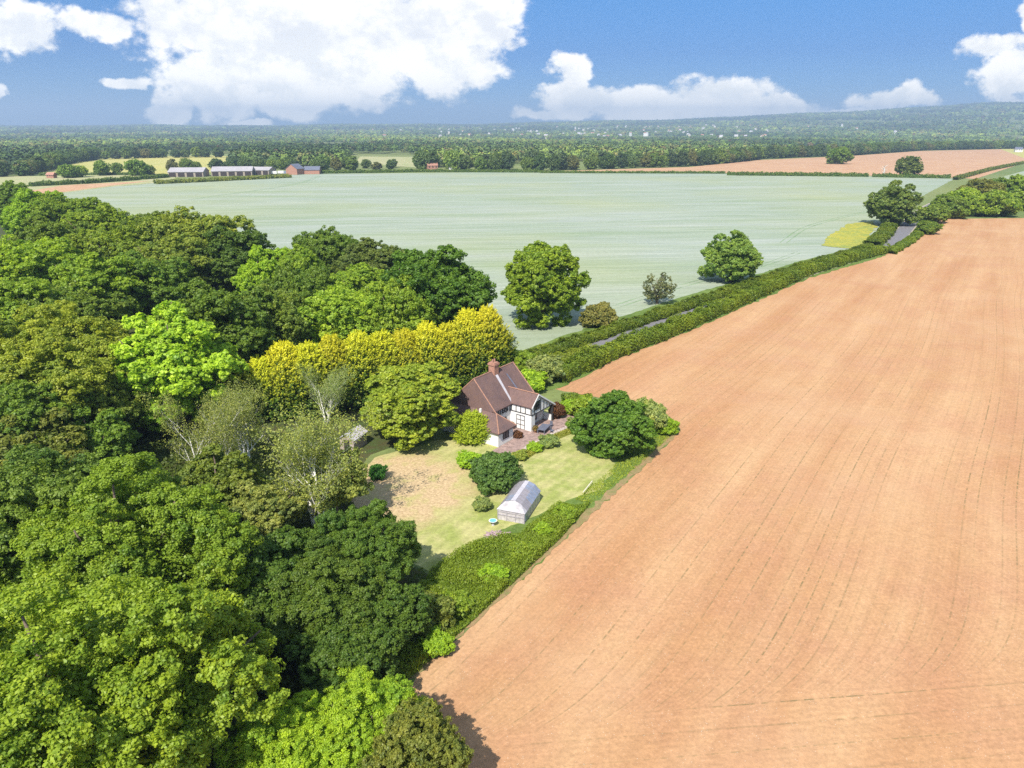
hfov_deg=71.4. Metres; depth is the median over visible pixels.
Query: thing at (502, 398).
farmhouse
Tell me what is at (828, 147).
woodland tree
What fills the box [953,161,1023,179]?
field hedge
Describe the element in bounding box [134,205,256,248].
oak tree
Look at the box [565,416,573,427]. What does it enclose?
border bush
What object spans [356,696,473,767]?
hawthorn tree
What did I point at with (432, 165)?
house
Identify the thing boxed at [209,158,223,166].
woodland tree
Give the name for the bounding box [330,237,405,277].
oak tree
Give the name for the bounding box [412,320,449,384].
golden conifer
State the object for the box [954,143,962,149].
woodland tree
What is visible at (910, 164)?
field tree
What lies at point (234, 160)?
woodland tree
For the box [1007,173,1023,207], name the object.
roadside tree
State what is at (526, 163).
woodland tree
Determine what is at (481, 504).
garden shrub
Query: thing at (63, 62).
sky
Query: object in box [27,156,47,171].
woodland tree
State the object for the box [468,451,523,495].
garden shrub
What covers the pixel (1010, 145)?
woodland tree
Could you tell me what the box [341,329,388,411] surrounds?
golden conifer
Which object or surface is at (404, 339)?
golden conifer
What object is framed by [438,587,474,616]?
bramble bush
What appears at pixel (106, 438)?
elder tree
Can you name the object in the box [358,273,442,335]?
oak tree
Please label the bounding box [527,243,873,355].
roadside hedge
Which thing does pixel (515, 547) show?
bramble bush
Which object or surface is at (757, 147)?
woodland tree
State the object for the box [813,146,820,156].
woodland tree
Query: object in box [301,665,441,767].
sapling tree
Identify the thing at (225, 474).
willow tree
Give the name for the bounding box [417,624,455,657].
bramble bush
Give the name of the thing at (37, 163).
woodland tree
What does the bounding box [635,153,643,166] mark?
woodland tree
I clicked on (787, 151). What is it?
woodland tree
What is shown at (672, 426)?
garden shrub
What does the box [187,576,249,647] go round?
oak tree
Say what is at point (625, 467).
long grass
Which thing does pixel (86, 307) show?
oak tree
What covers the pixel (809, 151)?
woodland tree
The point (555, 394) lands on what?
ground
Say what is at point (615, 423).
round bush
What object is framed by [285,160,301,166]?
woodland tree
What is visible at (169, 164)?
woodland tree
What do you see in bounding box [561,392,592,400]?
garden hedge
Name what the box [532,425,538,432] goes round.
plant pot
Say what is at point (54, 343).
oak tree
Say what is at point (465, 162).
woodland tree
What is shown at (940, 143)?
woodland tree
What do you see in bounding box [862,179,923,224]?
roadside oak
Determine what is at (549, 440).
lavender bush
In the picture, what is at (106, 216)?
oak tree
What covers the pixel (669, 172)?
field hedge
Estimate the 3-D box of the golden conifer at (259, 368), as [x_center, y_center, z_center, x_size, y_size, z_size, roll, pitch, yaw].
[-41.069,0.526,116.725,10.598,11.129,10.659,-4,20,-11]
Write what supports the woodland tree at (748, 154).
on the ground at (555, 394)
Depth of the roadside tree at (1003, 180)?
427.68 m
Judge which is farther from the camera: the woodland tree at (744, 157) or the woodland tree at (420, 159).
the woodland tree at (744, 157)
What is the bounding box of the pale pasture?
[0,175,174,192]
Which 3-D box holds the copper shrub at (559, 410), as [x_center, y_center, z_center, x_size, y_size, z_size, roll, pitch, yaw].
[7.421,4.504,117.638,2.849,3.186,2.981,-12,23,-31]
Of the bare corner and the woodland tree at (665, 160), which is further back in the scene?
the woodland tree at (665, 160)
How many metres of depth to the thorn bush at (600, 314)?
170.12 m
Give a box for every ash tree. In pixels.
[106,300,248,432]
[124,356,173,433]
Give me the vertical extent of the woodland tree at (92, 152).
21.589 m
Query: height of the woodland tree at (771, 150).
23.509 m
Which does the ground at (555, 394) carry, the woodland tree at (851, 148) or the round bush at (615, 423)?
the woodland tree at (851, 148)
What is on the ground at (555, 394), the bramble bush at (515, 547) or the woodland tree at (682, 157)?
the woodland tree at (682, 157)
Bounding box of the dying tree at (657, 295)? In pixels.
[642,272,676,303]
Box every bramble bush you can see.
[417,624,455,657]
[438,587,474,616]
[477,563,509,583]
[507,538,535,555]
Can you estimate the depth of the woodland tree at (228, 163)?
862.41 m
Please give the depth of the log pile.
83.70 m
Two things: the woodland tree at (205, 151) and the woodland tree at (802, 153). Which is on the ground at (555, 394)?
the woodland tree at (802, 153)
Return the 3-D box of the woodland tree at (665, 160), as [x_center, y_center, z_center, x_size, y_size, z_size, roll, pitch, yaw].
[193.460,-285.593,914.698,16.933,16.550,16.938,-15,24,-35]
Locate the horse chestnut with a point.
(19, 258)
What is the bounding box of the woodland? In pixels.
[0,101,1023,168]
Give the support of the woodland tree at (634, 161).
on the ground at (555, 394)
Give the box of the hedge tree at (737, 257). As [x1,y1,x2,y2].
[697,229,763,281]
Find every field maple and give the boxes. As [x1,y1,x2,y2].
[210,524,307,633]
[241,533,392,658]
[283,618,405,696]
[300,498,421,591]
[357,579,432,654]
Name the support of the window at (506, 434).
in the farmhouse
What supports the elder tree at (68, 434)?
on the wood floor
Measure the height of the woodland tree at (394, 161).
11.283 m
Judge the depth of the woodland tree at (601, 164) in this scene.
870.33 m
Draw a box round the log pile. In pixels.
[484,529,510,538]
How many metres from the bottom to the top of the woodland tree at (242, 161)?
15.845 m
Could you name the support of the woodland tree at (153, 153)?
on the yellow field at (159, 164)
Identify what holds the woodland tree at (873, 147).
on the ground at (555, 394)
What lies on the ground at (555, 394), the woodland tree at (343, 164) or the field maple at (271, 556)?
the woodland tree at (343, 164)
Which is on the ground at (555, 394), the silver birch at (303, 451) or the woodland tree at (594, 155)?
the woodland tree at (594, 155)
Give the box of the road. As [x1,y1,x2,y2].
[561,204,928,356]
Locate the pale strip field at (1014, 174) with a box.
[996,171,1023,178]
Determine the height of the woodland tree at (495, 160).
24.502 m
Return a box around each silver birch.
[137,377,259,465]
[210,375,274,455]
[245,394,398,529]
[293,360,356,424]
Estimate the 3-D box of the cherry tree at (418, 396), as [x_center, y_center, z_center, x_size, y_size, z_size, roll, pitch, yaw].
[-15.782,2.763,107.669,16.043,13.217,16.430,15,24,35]
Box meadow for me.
[358,156,414,166]
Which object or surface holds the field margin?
on the grass verge at (516, 528)
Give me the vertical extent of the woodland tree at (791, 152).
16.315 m
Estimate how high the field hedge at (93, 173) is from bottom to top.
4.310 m
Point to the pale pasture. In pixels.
(26, 180)
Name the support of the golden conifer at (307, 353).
on the wood floor
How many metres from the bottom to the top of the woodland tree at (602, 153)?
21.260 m
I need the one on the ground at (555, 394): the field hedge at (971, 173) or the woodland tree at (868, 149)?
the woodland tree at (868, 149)
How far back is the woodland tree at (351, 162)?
835.39 m
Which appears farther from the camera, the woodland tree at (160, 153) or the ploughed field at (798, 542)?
the woodland tree at (160, 153)
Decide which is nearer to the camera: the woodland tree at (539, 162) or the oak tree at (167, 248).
the oak tree at (167, 248)
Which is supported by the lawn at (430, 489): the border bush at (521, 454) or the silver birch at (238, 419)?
the border bush at (521, 454)
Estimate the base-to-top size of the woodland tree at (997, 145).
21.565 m
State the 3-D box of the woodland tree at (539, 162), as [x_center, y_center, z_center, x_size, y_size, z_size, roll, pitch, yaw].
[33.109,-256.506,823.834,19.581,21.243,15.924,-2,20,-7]
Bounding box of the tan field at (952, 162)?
[576,149,1023,178]
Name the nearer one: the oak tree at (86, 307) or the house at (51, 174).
the oak tree at (86, 307)
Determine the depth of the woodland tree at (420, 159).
836.59 m
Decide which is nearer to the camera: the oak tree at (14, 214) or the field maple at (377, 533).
the field maple at (377, 533)
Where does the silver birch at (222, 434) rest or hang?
on the wood floor
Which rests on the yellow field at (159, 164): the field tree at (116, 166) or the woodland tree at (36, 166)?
the field tree at (116, 166)
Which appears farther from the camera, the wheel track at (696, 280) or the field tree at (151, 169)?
the field tree at (151, 169)
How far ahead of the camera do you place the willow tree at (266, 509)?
78.22 m
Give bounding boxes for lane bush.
[510,349,536,370]
[520,368,548,392]
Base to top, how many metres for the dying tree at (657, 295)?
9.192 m
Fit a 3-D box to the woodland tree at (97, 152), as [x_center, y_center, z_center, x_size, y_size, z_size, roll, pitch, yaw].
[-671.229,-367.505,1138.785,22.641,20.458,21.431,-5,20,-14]
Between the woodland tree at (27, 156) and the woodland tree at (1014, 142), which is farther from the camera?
the woodland tree at (1014, 142)
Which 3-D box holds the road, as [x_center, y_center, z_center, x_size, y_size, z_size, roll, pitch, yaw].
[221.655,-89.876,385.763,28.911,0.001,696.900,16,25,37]
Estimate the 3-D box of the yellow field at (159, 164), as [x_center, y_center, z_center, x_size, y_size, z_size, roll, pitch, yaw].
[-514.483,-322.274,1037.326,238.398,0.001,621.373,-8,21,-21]
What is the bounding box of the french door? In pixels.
[516,414,524,429]
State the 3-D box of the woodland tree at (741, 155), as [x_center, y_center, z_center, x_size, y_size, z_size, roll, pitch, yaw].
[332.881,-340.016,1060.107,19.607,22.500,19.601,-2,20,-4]
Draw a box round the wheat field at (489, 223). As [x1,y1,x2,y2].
[63,172,952,349]
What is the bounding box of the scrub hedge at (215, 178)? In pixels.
[153,173,291,183]
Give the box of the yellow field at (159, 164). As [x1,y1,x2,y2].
[47,155,227,173]
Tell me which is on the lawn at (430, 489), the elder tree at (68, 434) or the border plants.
the border plants
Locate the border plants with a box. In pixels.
[526,428,570,457]
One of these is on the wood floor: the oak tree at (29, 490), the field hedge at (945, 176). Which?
the oak tree at (29, 490)
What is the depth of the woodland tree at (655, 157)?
901.86 m
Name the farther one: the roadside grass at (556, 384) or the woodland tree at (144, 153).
the woodland tree at (144, 153)
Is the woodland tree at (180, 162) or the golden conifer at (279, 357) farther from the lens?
the woodland tree at (180, 162)
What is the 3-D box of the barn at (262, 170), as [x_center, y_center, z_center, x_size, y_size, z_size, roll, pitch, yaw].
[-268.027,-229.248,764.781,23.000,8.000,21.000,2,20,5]
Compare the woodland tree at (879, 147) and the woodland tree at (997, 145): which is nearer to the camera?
the woodland tree at (879, 147)
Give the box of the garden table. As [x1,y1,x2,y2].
[537,424,549,434]
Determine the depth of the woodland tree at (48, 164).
828.94 m
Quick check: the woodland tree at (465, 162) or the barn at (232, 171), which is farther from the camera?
the woodland tree at (465, 162)
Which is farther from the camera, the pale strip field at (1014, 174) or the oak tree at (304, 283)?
the pale strip field at (1014, 174)
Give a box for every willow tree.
[175,443,271,505]
[227,478,309,537]
[290,446,375,513]
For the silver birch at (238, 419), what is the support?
on the wood floor
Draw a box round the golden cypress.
[450,408,490,445]
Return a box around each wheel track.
[615,253,799,308]
[616,252,794,304]
[780,211,864,242]
[787,212,866,242]
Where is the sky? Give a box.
[0,0,1023,125]
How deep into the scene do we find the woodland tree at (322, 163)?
822.98 m
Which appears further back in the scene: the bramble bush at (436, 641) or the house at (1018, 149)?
the house at (1018, 149)
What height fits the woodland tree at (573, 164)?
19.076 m
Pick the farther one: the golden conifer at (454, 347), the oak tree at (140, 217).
the oak tree at (140, 217)
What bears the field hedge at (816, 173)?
on the wheat field at (489, 223)
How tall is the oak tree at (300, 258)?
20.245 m
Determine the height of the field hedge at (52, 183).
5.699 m
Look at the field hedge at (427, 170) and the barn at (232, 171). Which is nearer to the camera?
the barn at (232, 171)
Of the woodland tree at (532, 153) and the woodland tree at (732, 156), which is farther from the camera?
the woodland tree at (732, 156)
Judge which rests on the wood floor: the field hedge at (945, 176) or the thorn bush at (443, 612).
the thorn bush at (443, 612)
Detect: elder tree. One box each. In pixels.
[0,407,97,476]
[55,406,142,466]
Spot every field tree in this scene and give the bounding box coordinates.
[56,164,79,177]
[74,165,88,177]
[93,160,111,175]
[111,162,123,172]
[123,158,148,175]
[144,164,155,174]
[825,146,854,163]
[894,155,923,174]
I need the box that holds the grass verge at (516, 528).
[400,427,679,682]
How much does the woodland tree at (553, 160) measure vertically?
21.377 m
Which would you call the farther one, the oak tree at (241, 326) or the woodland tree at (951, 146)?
the woodland tree at (951, 146)
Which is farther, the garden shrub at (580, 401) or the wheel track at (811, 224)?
the wheel track at (811, 224)
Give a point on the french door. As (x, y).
(520, 419)
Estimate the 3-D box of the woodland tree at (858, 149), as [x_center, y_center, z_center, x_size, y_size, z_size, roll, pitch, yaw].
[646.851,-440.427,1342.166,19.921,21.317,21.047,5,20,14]
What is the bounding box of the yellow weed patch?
[822,221,877,247]
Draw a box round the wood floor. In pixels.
[0,225,462,767]
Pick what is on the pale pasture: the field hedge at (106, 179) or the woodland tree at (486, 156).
the field hedge at (106, 179)
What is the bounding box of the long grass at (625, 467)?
[576,433,670,503]
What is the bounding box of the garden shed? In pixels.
[340,425,367,449]
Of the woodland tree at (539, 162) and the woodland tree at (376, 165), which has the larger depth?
the woodland tree at (376, 165)
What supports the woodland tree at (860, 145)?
on the ground at (555, 394)
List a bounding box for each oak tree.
[0,180,34,215]
[0,188,66,236]
[0,276,60,326]
[0,299,131,417]
[0,379,95,447]
[0,443,134,591]
[0,451,263,630]
[0,567,290,767]
[10,214,95,254]
[18,279,137,326]
[24,192,101,227]
[48,251,164,320]
[60,202,137,232]
[63,220,159,263]
[63,362,151,425]
[107,249,194,320]
[114,210,164,231]
[133,234,223,294]
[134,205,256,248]
[154,277,276,362]
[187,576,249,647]
[193,224,275,295]
[230,244,288,296]
[240,283,314,345]
[260,262,335,302]
[268,243,324,277]
[291,224,358,277]
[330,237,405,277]
[330,262,392,293]
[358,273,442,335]
[379,244,497,327]
[500,240,591,328]
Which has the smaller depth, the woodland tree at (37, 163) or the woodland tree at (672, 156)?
the woodland tree at (37, 163)
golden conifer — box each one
[200,349,262,424]
[244,354,293,420]
[261,340,312,422]
[273,340,346,418]
[315,333,362,413]
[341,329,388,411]
[367,328,407,395]
[391,327,422,367]
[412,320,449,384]
[436,320,475,387]
[452,307,500,382]
[471,303,518,376]
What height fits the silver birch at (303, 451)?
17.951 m
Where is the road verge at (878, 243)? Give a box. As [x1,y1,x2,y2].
[792,203,929,283]
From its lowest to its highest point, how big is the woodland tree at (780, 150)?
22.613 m
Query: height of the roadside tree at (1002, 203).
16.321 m
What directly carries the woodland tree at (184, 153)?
on the yellow field at (159, 164)
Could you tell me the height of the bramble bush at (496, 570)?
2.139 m
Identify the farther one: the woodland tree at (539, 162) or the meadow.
the meadow
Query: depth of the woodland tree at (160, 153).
1219.18 m
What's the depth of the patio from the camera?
111.14 m
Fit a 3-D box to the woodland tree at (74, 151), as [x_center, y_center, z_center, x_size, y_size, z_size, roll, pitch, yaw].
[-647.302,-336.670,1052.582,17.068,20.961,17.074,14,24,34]
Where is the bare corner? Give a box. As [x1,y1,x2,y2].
[33,181,144,192]
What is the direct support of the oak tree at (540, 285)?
on the wheat field at (489, 223)
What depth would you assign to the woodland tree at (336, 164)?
831.77 m
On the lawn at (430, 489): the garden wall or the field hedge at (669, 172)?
the garden wall
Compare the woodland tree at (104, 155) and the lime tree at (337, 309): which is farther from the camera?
the woodland tree at (104, 155)
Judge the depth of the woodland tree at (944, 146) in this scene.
1684.45 m
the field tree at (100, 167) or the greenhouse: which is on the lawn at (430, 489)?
the greenhouse
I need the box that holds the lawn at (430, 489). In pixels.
[351,410,616,570]
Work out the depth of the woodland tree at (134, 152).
1188.62 m
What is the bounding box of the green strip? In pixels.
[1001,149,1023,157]
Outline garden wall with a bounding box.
[523,426,566,448]
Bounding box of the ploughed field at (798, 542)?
[408,218,1023,767]
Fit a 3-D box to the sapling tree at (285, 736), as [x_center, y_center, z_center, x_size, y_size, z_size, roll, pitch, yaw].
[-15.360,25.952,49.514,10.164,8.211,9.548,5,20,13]
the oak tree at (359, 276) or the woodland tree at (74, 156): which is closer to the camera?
the oak tree at (359, 276)
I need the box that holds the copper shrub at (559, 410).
[548,401,565,418]
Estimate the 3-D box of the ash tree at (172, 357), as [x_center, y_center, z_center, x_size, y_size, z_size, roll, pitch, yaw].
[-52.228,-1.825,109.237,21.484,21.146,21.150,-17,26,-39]
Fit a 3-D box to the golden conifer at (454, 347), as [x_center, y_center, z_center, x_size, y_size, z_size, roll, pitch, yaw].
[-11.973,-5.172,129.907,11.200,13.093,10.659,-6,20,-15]
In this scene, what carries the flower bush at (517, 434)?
on the lawn at (430, 489)
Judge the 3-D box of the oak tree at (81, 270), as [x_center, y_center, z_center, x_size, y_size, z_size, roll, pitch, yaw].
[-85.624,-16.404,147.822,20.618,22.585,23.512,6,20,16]
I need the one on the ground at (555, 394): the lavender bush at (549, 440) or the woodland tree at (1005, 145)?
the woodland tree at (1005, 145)
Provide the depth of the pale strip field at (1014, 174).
764.24 m
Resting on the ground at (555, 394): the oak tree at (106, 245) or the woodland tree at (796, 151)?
the woodland tree at (796, 151)
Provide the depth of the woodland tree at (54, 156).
871.70 m
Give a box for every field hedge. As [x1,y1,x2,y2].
[28,179,80,186]
[38,172,150,175]
[80,175,140,183]
[139,173,169,178]
[321,168,539,173]
[540,170,724,173]
[727,171,868,176]
[872,172,950,178]
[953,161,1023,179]
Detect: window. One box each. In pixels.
[503,430,508,439]
[535,400,539,410]
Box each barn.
[167,167,208,176]
[210,166,253,175]
[253,167,275,174]
[285,163,304,174]
[304,166,320,173]
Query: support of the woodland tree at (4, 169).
on the pale pasture
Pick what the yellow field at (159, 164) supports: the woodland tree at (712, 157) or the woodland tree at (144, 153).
the woodland tree at (144, 153)
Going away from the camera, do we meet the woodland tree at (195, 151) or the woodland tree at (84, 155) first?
the woodland tree at (84, 155)
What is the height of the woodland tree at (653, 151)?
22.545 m
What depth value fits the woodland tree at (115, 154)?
1170.01 m
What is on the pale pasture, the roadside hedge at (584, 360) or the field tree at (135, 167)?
the field tree at (135, 167)
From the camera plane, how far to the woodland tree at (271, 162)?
865.68 m
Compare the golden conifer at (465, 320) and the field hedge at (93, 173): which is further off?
the field hedge at (93, 173)
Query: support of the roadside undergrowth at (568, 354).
on the roadside grass at (556, 384)
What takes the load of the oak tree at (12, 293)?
on the wood floor
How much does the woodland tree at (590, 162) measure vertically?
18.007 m
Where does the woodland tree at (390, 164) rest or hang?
on the ground at (555, 394)
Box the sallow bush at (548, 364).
[522,354,566,382]
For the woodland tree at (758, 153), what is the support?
on the ground at (555, 394)
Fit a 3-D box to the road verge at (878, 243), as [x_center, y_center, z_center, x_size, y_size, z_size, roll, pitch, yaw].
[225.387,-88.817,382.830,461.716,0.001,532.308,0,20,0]
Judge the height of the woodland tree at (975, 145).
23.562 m
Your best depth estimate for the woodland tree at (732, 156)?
1027.49 m
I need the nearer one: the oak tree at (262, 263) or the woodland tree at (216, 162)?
the oak tree at (262, 263)
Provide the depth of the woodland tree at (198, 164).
834.59 m
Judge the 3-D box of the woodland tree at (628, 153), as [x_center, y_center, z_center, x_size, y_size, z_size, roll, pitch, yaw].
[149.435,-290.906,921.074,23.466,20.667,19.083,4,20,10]
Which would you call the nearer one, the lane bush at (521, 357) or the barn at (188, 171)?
the lane bush at (521, 357)
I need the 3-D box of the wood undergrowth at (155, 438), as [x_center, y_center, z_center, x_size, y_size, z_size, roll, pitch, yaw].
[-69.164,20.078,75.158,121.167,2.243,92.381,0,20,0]
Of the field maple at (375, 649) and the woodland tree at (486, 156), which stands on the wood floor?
the field maple at (375, 649)
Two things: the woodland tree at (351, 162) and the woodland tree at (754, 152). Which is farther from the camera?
the woodland tree at (754, 152)
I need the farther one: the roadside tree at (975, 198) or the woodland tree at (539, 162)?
the woodland tree at (539, 162)
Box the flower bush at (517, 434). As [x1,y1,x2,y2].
[513,430,523,438]
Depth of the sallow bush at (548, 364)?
133.37 m
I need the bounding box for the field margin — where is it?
[408,430,679,680]
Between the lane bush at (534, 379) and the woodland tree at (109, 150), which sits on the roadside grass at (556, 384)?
the lane bush at (534, 379)
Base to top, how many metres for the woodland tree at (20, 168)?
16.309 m
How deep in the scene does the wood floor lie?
107.46 m
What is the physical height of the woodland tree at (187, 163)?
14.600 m
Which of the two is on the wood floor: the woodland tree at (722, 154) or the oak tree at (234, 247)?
the oak tree at (234, 247)
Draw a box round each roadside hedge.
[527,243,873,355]
[559,243,890,383]
[862,219,902,244]
[888,220,927,253]
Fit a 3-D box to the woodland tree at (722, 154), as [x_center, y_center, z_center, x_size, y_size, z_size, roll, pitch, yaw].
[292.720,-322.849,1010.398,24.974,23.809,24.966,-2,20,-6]
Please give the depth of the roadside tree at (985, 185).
407.58 m
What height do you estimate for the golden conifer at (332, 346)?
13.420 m
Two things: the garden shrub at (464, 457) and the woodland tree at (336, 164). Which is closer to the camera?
the garden shrub at (464, 457)
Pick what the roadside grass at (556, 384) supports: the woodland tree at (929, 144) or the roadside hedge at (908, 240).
the roadside hedge at (908, 240)
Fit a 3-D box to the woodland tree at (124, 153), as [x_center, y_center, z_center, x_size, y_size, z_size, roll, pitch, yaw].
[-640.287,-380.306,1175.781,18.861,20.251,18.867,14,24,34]
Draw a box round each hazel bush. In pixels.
[532,519,554,536]
[551,503,578,524]
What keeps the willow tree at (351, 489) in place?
on the wood floor
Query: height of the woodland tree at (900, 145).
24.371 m
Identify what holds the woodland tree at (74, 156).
on the yellow field at (159, 164)
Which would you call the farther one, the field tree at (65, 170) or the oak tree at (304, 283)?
the field tree at (65, 170)
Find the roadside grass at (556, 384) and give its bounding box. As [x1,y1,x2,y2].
[529,218,904,390]
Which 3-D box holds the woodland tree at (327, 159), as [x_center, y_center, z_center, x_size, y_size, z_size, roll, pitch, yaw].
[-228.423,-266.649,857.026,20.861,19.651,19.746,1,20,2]
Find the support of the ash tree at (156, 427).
on the wood floor
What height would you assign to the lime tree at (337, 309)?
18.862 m
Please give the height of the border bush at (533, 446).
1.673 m
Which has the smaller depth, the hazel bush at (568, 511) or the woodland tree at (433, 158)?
the hazel bush at (568, 511)
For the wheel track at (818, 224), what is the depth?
356.14 m
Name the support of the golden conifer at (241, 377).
on the wood floor
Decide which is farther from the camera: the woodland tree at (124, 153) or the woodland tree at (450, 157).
the woodland tree at (124, 153)
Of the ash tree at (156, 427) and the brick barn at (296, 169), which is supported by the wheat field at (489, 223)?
the brick barn at (296, 169)
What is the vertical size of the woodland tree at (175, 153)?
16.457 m
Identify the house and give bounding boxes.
[45,172,56,177]
[426,162,437,169]
[1014,147,1022,151]
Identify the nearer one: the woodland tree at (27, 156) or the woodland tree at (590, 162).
the woodland tree at (27, 156)
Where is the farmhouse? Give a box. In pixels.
[443,358,555,446]
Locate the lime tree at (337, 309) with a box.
[287,283,390,346]
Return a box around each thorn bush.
[405,585,456,637]
[578,301,618,327]
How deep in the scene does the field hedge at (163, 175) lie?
698.79 m
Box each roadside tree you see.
[914,203,951,222]
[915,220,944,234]
[929,193,971,218]
[947,186,990,215]
[955,177,1006,193]
[980,189,1023,215]
[992,176,1018,191]
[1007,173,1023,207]
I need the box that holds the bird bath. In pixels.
[489,518,496,525]
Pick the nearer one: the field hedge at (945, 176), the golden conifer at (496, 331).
the golden conifer at (496, 331)
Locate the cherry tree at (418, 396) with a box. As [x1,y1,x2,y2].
[358,361,462,450]
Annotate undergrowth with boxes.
[3,416,429,767]
[393,500,589,680]
[533,339,594,384]
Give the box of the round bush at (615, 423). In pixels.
[565,389,658,458]
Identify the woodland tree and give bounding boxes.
[0,161,11,176]
[11,160,29,175]
[13,160,35,175]
[21,154,31,159]
[24,159,38,171]
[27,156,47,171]
[27,160,41,172]
[32,155,46,171]
[41,152,58,168]
[43,156,55,169]
[43,158,51,170]
[56,152,67,163]
[63,153,73,163]
[71,149,80,161]
[71,153,78,162]
[77,149,89,160]
[78,150,87,160]
[83,147,95,159]
[92,148,100,159]
[100,151,109,158]
[107,147,114,157]
[111,150,121,158]
[118,147,130,158]
[131,147,139,158]
[139,148,150,157]
[149,148,157,157]
[156,149,164,157]
[165,161,177,169]
[169,149,179,157]
[178,158,191,166]
[179,147,190,156]
[180,149,189,157]
[180,159,195,166]
[190,147,200,156]
[194,161,201,166]
[201,147,209,156]
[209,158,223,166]
[212,147,223,156]
[223,160,234,165]
[229,157,238,165]
[237,157,251,165]
[251,158,266,166]
[266,159,277,168]
[276,158,290,169]
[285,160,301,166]
[310,158,326,170]
[316,155,330,169]
[330,158,341,170]
[341,159,346,168]
[345,156,358,170]
[360,159,371,167]
[370,162,382,169]
[386,159,397,166]
[386,161,393,168]
[411,150,431,168]
[426,150,440,166]
[443,149,463,168]
[456,154,473,169]
[473,157,487,169]
[477,154,489,168]
[487,151,503,169]
[502,151,515,169]
[520,156,535,169]
[524,148,538,165]
[534,153,548,169]
[546,154,560,170]
[555,152,571,169]
[564,155,579,169]
[583,156,599,169]
[589,152,598,165]
[598,151,608,158]
[598,157,606,168]
[601,154,617,168]
[616,152,628,167]
[625,151,634,165]
[628,155,639,167]
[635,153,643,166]
[639,154,653,166]
[647,150,663,155]
[648,152,662,166]
[658,155,668,166]
[667,151,676,166]
[673,151,689,166]
[687,151,697,165]
[694,153,704,165]
[700,150,711,164]
[704,149,714,164]
[711,149,719,163]
[716,148,727,163]
[727,152,735,162]
[729,150,740,161]
[733,148,742,161]
[740,149,747,161]
[741,149,752,160]
[748,147,756,159]
[752,145,762,159]
[753,148,761,159]
[761,149,768,158]
[765,145,774,158]
[774,145,784,158]
[780,147,789,157]
[785,149,793,157]
[791,146,799,157]
[798,148,806,156]
[803,147,812,156]
[806,145,814,156]
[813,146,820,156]
[818,144,826,156]
[825,144,831,155]
[845,144,854,153]
[854,145,860,154]
[857,143,864,154]
[863,146,870,154]
[870,143,877,153]
[874,142,882,153]
[881,143,887,152]
[895,142,902,151]
[925,142,931,149]
[935,141,942,149]
[938,143,946,149]
[948,143,954,149]
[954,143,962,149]
[962,141,969,149]
[971,141,977,149]
[992,141,1000,148]
[999,141,1008,148]
[1006,143,1014,148]
[1010,140,1017,148]
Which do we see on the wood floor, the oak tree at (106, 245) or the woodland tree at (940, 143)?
the oak tree at (106, 245)
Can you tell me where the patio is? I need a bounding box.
[492,414,574,452]
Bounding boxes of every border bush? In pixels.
[511,449,527,460]
[526,440,543,451]
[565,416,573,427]
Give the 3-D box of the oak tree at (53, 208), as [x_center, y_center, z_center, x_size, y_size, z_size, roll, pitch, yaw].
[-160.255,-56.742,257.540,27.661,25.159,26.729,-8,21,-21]
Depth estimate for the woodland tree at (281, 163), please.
854.74 m
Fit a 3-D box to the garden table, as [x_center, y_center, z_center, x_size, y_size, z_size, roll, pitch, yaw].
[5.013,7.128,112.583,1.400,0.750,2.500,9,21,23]
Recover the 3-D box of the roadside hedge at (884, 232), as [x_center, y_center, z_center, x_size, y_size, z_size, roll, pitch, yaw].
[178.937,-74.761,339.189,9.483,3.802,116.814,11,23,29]
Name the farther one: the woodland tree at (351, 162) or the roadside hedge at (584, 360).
the woodland tree at (351, 162)
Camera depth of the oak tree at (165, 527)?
57.75 m
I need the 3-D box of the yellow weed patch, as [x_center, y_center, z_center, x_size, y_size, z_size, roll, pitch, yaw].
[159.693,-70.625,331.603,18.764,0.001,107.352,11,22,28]
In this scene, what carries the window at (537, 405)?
in the farmhouse
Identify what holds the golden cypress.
on the lawn at (430, 489)
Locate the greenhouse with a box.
[497,480,540,523]
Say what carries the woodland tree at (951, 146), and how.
on the ground at (555, 394)
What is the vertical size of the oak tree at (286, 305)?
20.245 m
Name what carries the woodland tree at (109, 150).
on the yellow field at (159, 164)
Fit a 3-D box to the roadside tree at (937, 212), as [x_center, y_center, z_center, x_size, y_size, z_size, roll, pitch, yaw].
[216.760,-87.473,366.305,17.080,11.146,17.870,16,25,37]
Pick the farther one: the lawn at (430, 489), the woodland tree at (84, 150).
the woodland tree at (84, 150)
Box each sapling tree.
[212,689,349,767]
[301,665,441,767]
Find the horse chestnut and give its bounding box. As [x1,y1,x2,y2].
[0,234,82,283]
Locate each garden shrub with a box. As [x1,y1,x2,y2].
[368,463,388,480]
[455,449,481,468]
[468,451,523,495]
[471,495,492,511]
[560,398,575,414]
[568,394,592,414]
[634,396,669,429]
[656,418,679,434]
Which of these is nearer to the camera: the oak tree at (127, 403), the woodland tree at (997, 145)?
the oak tree at (127, 403)
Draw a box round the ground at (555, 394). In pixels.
[5,104,1023,672]
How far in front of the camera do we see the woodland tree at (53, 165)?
857.69 m
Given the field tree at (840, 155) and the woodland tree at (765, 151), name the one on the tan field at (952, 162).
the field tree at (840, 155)
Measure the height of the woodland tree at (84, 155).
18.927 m
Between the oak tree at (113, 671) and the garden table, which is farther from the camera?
the garden table
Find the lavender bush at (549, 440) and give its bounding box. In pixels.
[538,434,559,447]
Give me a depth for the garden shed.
105.94 m
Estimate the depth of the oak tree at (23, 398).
90.62 m
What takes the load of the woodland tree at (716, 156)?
on the ground at (555, 394)
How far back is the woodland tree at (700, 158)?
947.05 m
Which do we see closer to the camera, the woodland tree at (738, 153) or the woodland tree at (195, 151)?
the woodland tree at (738, 153)

